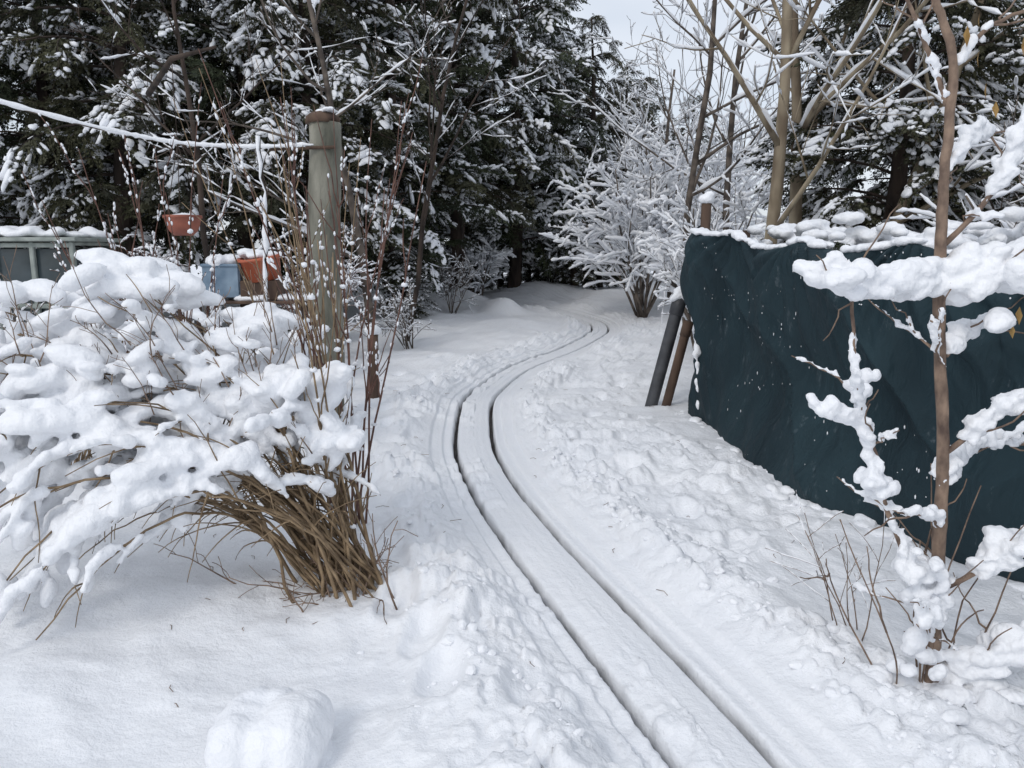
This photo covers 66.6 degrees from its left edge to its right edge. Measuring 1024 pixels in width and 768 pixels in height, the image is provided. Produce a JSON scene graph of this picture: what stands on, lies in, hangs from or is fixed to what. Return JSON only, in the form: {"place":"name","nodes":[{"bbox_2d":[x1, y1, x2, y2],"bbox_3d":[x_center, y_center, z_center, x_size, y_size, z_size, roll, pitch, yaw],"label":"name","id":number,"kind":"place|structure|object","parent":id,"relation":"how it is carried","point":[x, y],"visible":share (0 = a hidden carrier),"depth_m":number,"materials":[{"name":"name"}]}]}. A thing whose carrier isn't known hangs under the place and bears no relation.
{"place":"outdoors","nodes":[
{"label":"outdoors","id":0,"kind":"place"},
{"bbox_2d":[169,384,844,706],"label":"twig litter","id":1,"kind":"object","parent":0,"point":[443,532],"visible":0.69,"depth_m":4.08,"materials":[{"name":"brown plant"}]},
{"bbox_2d":[0,0,1020,250],"label":"sky","id":2,"kind":"structure","parent":0,"point":[616,12],"materials":[{"name":"white"}]},
{"bbox_2d":[0,254,1023,767],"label":"snow ground","id":3,"kind":"structure","parent":0,"point":[626,658],"depth_m":3.35,"materials":[{"name":"white snow"}]},
{"bbox_2d":[0,300,63,357],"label":"bare shrub","id":4,"kind":"object","parent":3,"relation":"on","point":[31,312],"visible":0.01,"depth_m":7.32,"materials":[{"name":"brown plant"}]},
{"bbox_2d":[0,20,65,236],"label":"conifer tree","id":5,"kind":"object","parent":3,"relation":"on","point":[16,186],"visible":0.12,"depth_m":13.36,"materials":[{"name":"green plant"}]},
{"bbox_2d":[0,226,121,329],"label":"greenhouse","id":6,"kind":"object","parent":3,"relation":"on","point":[34,258],"visible":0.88,"depth_m":9.82,"materials":[{"name":"grey glass"}]},
{"bbox_2d":[0,0,204,280],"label":"conifer tree","id":7,"kind":"object","parent":3,"relation":"on","point":[14,135],"visible":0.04,"depth_m":15.38,"materials":[{"name":"green plant"}]},
{"bbox_2d":[0,276,205,464],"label":"snow laden garden shrub","id":8,"kind":"object","parent":3,"relation":"on","point":[5,322],"depth_m":5.48,"materials":[{"name":"white snow"}]},
{"bbox_2d":[0,0,206,256],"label":"conifer tree","id":9,"kind":"object","parent":3,"relation":"on","point":[19,70],"visible":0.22,"depth_m":13.18,"materials":[{"name":"green plant"}]},
{"bbox_2d":[50,234,188,352],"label":"bare shrub","id":10,"kind":"object","parent":3,"relation":"on","point":[136,249],"visible":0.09,"depth_m":10.40,"materials":[{"name":"brown plant"}]},
{"bbox_2d":[0,0,252,301],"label":"conifer tree","id":11,"kind":"object","parent":3,"relation":"on","point":[50,195],"visible":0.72,"depth_m":12.30,"materials":[{"name":"green plant"}]},
{"bbox_2d":[21,83,235,509],"bbox_3d":[-2.169,-0.426,4.432,1.115,2.545,0.918,-2,10,-9],"label":"willow shrub","id":12,"kind":"object","parent":3,"relation":"on","point":[173,259],"visible":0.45,"depth_m":4.32,"materials":[{"name":"brown plant"}]},
{"bbox_2d":[36,0,299,271],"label":"conifer tree","id":13,"kind":"object","parent":3,"relation":"on","point":[176,46],"visible":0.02,"depth_m":16.04,"materials":[{"name":"green plant"}]},
{"bbox_2d":[0,245,417,639],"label":"snow laden garden shrub","id":14,"kind":"object","parent":3,"relation":"on","point":[141,420],"visible":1,"depth_m":3.27,"materials":[{"name":"white snow"}]},
{"bbox_2d":[61,0,376,327],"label":"bare tree","id":15,"kind":"object","parent":3,"relation":"on","point":[206,247],"visible":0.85,"depth_m":10.31,"materials":[{"name":"brown plant"}]},
{"bbox_2d":[145,45,216,235],"bbox_3d":[-4.033,-2.719,9.079,0.480,1.965,2.278,-8,13,-40],"label":"hanging planter","id":16,"kind":"object","parent":15,"relation":"hanging from","point":[180,225],"visible":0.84,"depth_m":8.69,"materials":[{"name":"ceramic"}]},
{"bbox_2d":[49,0,396,310],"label":"conifer tree","id":17,"kind":"object","parent":3,"relation":"on","point":[216,71],"visible":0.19,"depth_m":13.54,"materials":[{"name":"green plant"}]},
{"bbox_2d":[178,293,307,336],"bbox_3d":[-3.015,-0.502,9.086,1.620,1.112,0.640,0,10,0],"label":"potting table","id":18,"kind":"object","parent":3,"relation":"on","point":[239,299],"visible":0.24,"depth_m":8.75,"materials":[{"name":"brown wood"}]},
{"bbox_2d":[200,254,245,297],"bbox_3d":[-3.270,-1.249,8.956,0.457,0.488,0.534,0,10,0],"label":"blue crate","id":19,"kind":"object","parent":18,"relation":"on","point":[227,274],"visible":0.71,"depth_m":8.75,"materials":[{"name":"plastic"}]},
{"bbox_2d":[237,248,285,299],"bbox_3d":[-2.856,-1.248,8.850,0.503,0.584,0.499,0,10,0],"label":"orange tub","id":20,"kind":"object","parent":18,"relation":"on","point":[247,254],"visible":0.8,"depth_m":8.73,"materials":[{"name":"plastic"}]},
{"bbox_2d":[182,307,329,429],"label":"snow laden garden shrub","id":21,"kind":"object","parent":3,"relation":"on","point":[197,313],"visible":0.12,"depth_m":5.88,"materials":[{"name":"white snow"}]},
{"bbox_2d":[256,135,269,301],"bbox_3d":[-2.022,-0.754,6.454,0.081,2.501,0.048,0,10,0],"label":"snowy stake","id":22,"kind":"object","parent":3,"relation":"on","point":[265,197],"visible":0.59,"depth_m":6.34,"materials":[{"name":"white snow"}]},
{"bbox_2d":[204,686,334,767],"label":"snow covered stump","id":23,"kind":"object","parent":3,"relation":"on","point":[268,727],"visible":0.97,"depth_m":2.31,"materials":[{"name":"white snow"}]},
{"bbox_2d":[169,58,373,484],"bbox_3d":[-1.472,-0.613,5.002,1.287,2.720,0.628,0,10,0],"label":"willow shrub","id":24,"kind":"object","parent":3,"relation":"on","point":[316,467],"visible":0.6,"depth_m":4.87,"materials":[{"name":"beige plant"}]},
{"bbox_2d":[212,102,361,570],"bbox_3d":[-0.873,-0.032,3.410,0.393,2.110,1.035,0,10,0],"label":"willow shrub","id":25,"kind":"object","parent":3,"relation":"on","point":[316,346],"visible":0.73,"depth_m":3.26,"materials":[{"name":"beige plant"}]},
{"bbox_2d":[143,0,448,263],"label":"conifer tree","id":26,"kind":"object","parent":3,"relation":"on","point":[343,77],"visible":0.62,"depth_m":13.10,"materials":[{"name":"green plant"}]},
{"bbox_2d":[144,0,455,349],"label":"bare tree","id":27,"kind":"object","parent":3,"relation":"on","point":[327,90],"visible":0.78,"depth_m":10.24,"materials":[{"name":"brown plant"}]},
{"bbox_2d":[211,0,400,272],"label":"conifer tree","id":28,"kind":"object","parent":3,"relation":"on","point":[368,15],"depth_m":19.55,"materials":[{"name":"green plant"}]},
{"bbox_2d":[269,106,344,417],"bbox_3d":[-1.761,-0.932,6.938,0.580,2.908,0.345,0,10,0],"label":"clothesline pole","id":29,"kind":"object","parent":3,"relation":"on","point":[319,171],"visible":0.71,"depth_m":6.72,"materials":[{"name":"grey wood"}]},
{"bbox_2d":[0,99,304,148],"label":"clothesline rope","id":30,"kind":"object","parent":29,"relation":"attached to","point":[15,105],"visible":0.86,"depth_m":6.18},
{"bbox_2d":[278,265,345,341],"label":"evergreen shrub","id":31,"kind":"object","parent":3,"relation":"on","point":[292,304],"visible":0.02,"depth_m":12.42,"materials":[{"name":"green plant"}]},
{"bbox_2d":[198,48,426,526],"bbox_3d":[-0.922,-0.418,4.188,1.059,2.610,0.956,0,10,0],"label":"willow shrub","id":32,"kind":"object","parent":3,"relation":"on","point":[368,387],"visible":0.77,"depth_m":4.05,"materials":[{"name":"brown plant"}]},
{"bbox_2d":[260,223,378,336],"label":"bare shrub","id":33,"kind":"object","parent":3,"relation":"on","point":[355,280],"visible":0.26,"depth_m":10.78,"materials":[{"name":"white plant"}]},
{"bbox_2d":[190,0,474,294],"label":"conifer tree","id":34,"kind":"object","parent":3,"relation":"on","point":[443,219],"visible":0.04,"depth_m":17.15,"materials":[{"name":"green plant"}]},
{"bbox_2d":[364,324,380,398],"bbox_3d":[-1.414,-0.161,7.984,0.176,0.914,0.163,0,10,0],"label":"wooden stake","id":35,"kind":"object","parent":3,"relation":"on","point":[377,330],"visible":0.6,"depth_m":7.93,"materials":[{"name":"brown wood"}]},
{"bbox_2d":[355,277,435,348],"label":"bare shrub","id":36,"kind":"object","parent":3,"relation":"on","point":[403,322],"visible":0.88,"depth_m":12.15,"materials":[{"name":"grey plant"}]},
{"bbox_2d":[281,0,531,309],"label":"conifer tree","id":37,"kind":"object","parent":3,"relation":"on","point":[431,246],"visible":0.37,"depth_m":16.24,"materials":[{"name":"green plant"}]},
{"bbox_2d":[374,240,440,318],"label":"evergreen shrub","id":38,"kind":"object","parent":3,"relation":"on","point":[428,285],"visible":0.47,"depth_m":15.73,"materials":[{"name":"green plant"}]},
{"bbox_2d":[381,221,449,287],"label":"evergreen shrub","id":39,"kind":"object","parent":3,"relation":"on","point":[438,230],"visible":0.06,"depth_m":20.02,"materials":[{"name":"green plant"}]},
{"bbox_2d":[425,246,490,313],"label":"bare shrub","id":40,"kind":"object","parent":3,"relation":"on","point":[449,280],"visible":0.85,"depth_m":17.11,"materials":[{"name":"grey plant"}]},
{"bbox_2d":[372,0,547,340],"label":"bare tree","id":41,"kind":"object","parent":3,"relation":"on","point":[432,157],"visible":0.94,"depth_m":11.82,"materials":[{"name":"brown plant"}]},
{"bbox_2d":[422,209,498,292],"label":"evergreen shrub","id":42,"kind":"object","parent":3,"relation":"on","point":[447,235],"visible":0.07,"depth_m":20.89,"materials":[{"name":"green plant"}]},
{"bbox_2d":[355,0,582,288],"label":"conifer tree","id":43,"kind":"object","parent":3,"relation":"on","point":[529,127],"visible":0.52,"depth_m":17.79,"materials":[{"name":"green plant"}]},
{"bbox_2d":[372,0,566,274],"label":"conifer tree","id":44,"kind":"object","parent":3,"relation":"on","point":[529,235],"visible":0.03,"depth_m":21.68,"materials":[{"name":"green plant"}]},
{"bbox_2d":[438,221,515,294],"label":"snow laden shrub","id":45,"kind":"object","parent":3,"relation":"on","point":[490,266],"visible":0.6,"depth_m":20.23,"materials":[{"name":"grey plant"}]},
{"bbox_2d":[465,203,545,289],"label":"evergreen shrub","id":46,"kind":"object","parent":3,"relation":"on","point":[506,269],"visible":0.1,"depth_m":21.89,"materials":[{"name":"green plant"}]},
{"bbox_2d":[428,0,626,287],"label":"conifer tree","id":47,"kind":"object","parent":3,"relation":"on","point":[544,16],"visible":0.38,"depth_m":20.15,"materials":[{"name":"green plant"}]},
{"bbox_2d":[454,329,608,482],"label":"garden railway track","id":48,"kind":"structure","parent":3,"relation":"on","point":[455,446],"depth_m":6.92,"materials":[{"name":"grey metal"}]},
{"bbox_2d":[494,188,569,285],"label":"evergreen shrub","id":49,"kind":"object","parent":3,"relation":"on","point":[526,268],"visible":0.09,"depth_m":21.97,"materials":[{"name":"green plant"}]},
{"bbox_2d":[450,0,620,275],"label":"conifer tree","id":50,"kind":"object","parent":3,"relation":"on","point":[567,34],"visible":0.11,"depth_m":22.69,"materials":[{"name":"green plant"}]},
{"bbox_2d":[502,203,597,282],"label":"snow laden shrub","id":51,"kind":"object","parent":3,"relation":"on","point":[530,255],"visible":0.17,"depth_m":21.17,"materials":[{"name":"white snow"}]},
{"bbox_2d":[522,178,583,284],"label":"evergreen shrub","id":52,"kind":"object","parent":3,"relation":"on","point":[551,263],"visible":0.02,"depth_m":22.59,"materials":[{"name":"green plant"}]},
{"bbox_2d":[532,182,625,289],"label":"evergreen shrub","id":53,"kind":"object","parent":3,"relation":"on","point":[573,277],"visible":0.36,"depth_m":20.86,"materials":[{"name":"green plant"}]},
{"bbox_2d":[533,13,647,286],"bbox_3d":[2.391,-6.705,22.991,4.207,8.158,3.750,4,11,24],"label":"conifer tree","id":54,"kind":"object","parent":3,"relation":"on","point":[593,79],"visible":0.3,"depth_m":22.74,"materials":[{"name":"green plant"}]},
{"bbox_2d":[577,186,629,287],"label":"evergreen shrub","id":55,"kind":"object","parent":3,"relation":"on","point":[600,277],"visible":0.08,"depth_m":21.85,"materials":[{"name":"green plant"}]},
{"bbox_2d":[581,60,671,284],"bbox_3d":[3.889,-6.883,26.325,3.539,7.554,3.981,-1,10,-5],"label":"conifer tree","id":56,"kind":"object","parent":3,"relation":"on","point":[630,81],"visible":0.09,"depth_m":25.48,"materials":[{"name":"green plant"}]},
{"bbox_2d":[602,16,685,290],"bbox_3d":[3.345,-5.665,19.755,1.889,6.847,4.156,3,10,15],"label":"bare tree","id":57,"kind":"object","parent":3,"relation":"on","point":[668,125],"visible":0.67,"depth_m":19.16,"materials":[{"name":"grey plant"}]},
{"bbox_2d":[615,76,685,275],"bbox_3d":[5.059,-7.465,28.923,4.204,7.698,3.728,3,10,17],"label":"conifer tree","id":58,"kind":"object","parent":3,"relation":"on","point":[648,79],"visible":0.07,"depth_m":28.54,"materials":[{"name":"green plant"}]},
{"bbox_2d":[539,124,764,323],"bbox_3d":[2.627,-3.259,16.156,4.562,3.892,3.435,6,11,31],"label":"snow laden shrub","id":59,"kind":"object","parent":3,"relation":"on","point":[625,222],"visible":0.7,"depth_m":15.74,"materials":[{"name":"white snow"}]},
{"bbox_2d":[645,286,692,405],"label":"leaning pipes","id":60,"kind":"object","parent":3,"relation":"on","point":[677,308],"visible":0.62,"depth_m":7.68,"materials":[{"name":"dark grey metal"},{"name":"rusted brown metal"}]},
{"bbox_2d":[547,0,813,229],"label":"bare tree","id":61,"kind":"object","parent":3,"relation":"on","point":[735,87],"visible":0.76,"depth_m":14.97,"materials":[{"name":"brown plant"}]},
{"bbox_2d":[594,89,771,297],"bbox_3d":[3.385,-4.195,17.564,4.205,4.836,5.532,8,13,41],"label":"snow laden shrub","id":62,"kind":"object","parent":3,"relation":"on","point":[718,201],"visible":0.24,"depth_m":17.34,"materials":[{"name":"white snow"}]},
{"bbox_2d":[670,95,724,227],"bbox_3d":[6.685,-7.421,29.975,3.370,7.122,3.814,-3,10,-14],"label":"conifer tree","id":63,"kind":"object","parent":3,"relation":"on","point":[682,129],"visible":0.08,"depth_m":29.61,"materials":[{"name":"green plant"}]},
{"bbox_2d":[636,175,769,350],"bbox_3d":[2.825,-1.725,11.589,2.058,2.674,2.679,0,10,0],"label":"snow laden shrub","id":64,"kind":"object","parent":3,"relation":"on","point":[678,254],"visible":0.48,"depth_m":11.15,"materials":[{"name":"grey plant"}]},
{"bbox_2d":[574,50,843,240],"bbox_3d":[5.044,-5.462,20.816,7.322,6.190,5.151,2,10,11],"label":"snow laden shrub","id":65,"kind":"object","parent":3,"relation":"on","point":[750,184],"visible":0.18,"depth_m":20.35,"materials":[{"name":"white snow"}]},
{"bbox_2d":[640,0,922,322],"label":"bare tree","id":66,"kind":"object","parent":3,"relation":"on","point":[696,161],"visible":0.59,"depth_m":12.44,"materials":[{"name":"brown plant"}]},
{"bbox_2d":[624,0,947,243],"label":"bare tree","id":67,"kind":"object","parent":3,"relation":"on","point":[785,57],"visible":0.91,"depth_m":8.90,"materials":[{"name":"brown plant"}]},
{"bbox_2d":[766,490,900,641],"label":"bare shrub","id":68,"kind":"object","parent":3,"relation":"on","point":[819,566],"visible":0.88,"depth_m":3.14,"materials":[{"name":"brown plant"}]},
{"bbox_2d":[676,191,1023,598],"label":"shade net fence","id":69,"kind":"object","parent":3,"relation":"on","point":[761,314],"visible":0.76,"depth_m":4.72,"materials":[{"name":"green fabric"}]},
{"bbox_2d":[735,0,1010,223],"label":"bare tree","id":70,"kind":"object","parent":3,"relation":"on","point":[804,122],"visible":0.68,"depth_m":9.06,"materials":[{"name":"brown plant"}]},
{"bbox_2d":[741,0,1023,243],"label":"conifer tree","id":71,"kind":"object","parent":3,"relation":"on","point":[898,147],"visible":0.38,"depth_m":9.38,"materials":[{"name":"green foliage"},{"name":"dark bark"},{"name":"snow"}]},
{"bbox_2d":[747,206,1023,250],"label":"garden hedge","id":72,"kind":"object","parent":3,"relation":"on","point":[981,233],"visible":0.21,"depth_m":6.54,"materials":[{"name":"white plant"}]},
{"bbox_2d":[769,0,1023,223],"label":"bare tree","id":73,"kind":"object","parent":3,"relation":"on","point":[971,56],"visible":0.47,"depth_m":9.20,"materials":[{"name":"brown plant"}]},
{"bbox_2d":[781,0,1023,232],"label":"conifer tree","id":74,"kind":"object","parent":3,"relation":"on","point":[849,180],"visible":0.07,"depth_m":10.98,"materials":[{"name":"green plant"}]},
{"bbox_2d":[792,0,1023,724],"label":"snow laden sapling","id":75,"kind":"object","parent":3,"relation":"on","point":[966,273],"visible":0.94,"depth_m":2.57,"materials":[{"name":"white snow"}]},
{"bbox_2d":[890,95,1023,228],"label":"snow laden shrub","id":76,"kind":"object","parent":3,"relation":"on","point":[925,215],"visible":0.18,"depth_m":6.91,"materials":[{"name":"white snow"}]},
{"bbox_2d":[892,8,1023,116],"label":"bare tree","id":77,"kind":"object","parent":3,"relation":"on","point":[1020,31],"visible":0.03,"depth_m":11.76,"materials":[{"name":"grey plant"}]},
{"bbox_2d":[912,75,1023,228],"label":"snow laden shrub","id":78,"kind":"object","parent":3,"relation":"on","point":[976,199],"visible":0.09,"depth_m":9.13,"materials":[{"name":"white snow"}]},
{"bbox_2d":[934,0,1023,223],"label":"conifer tree","id":79,"kind":"object","parent":3,"relation":"on","point":[1021,85],"visible":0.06,"depth_m":12.34,"materials":[{"name":"green plant"}]},
{"bbox_2d":[986,32,1023,203],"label":"conifer tree","id":80,"kind":"object","parent":3,"relation":"on","point":[1017,104],"visible":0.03,"depth_m":19.18,"materials":[{"name":"green plant"}]}
]}

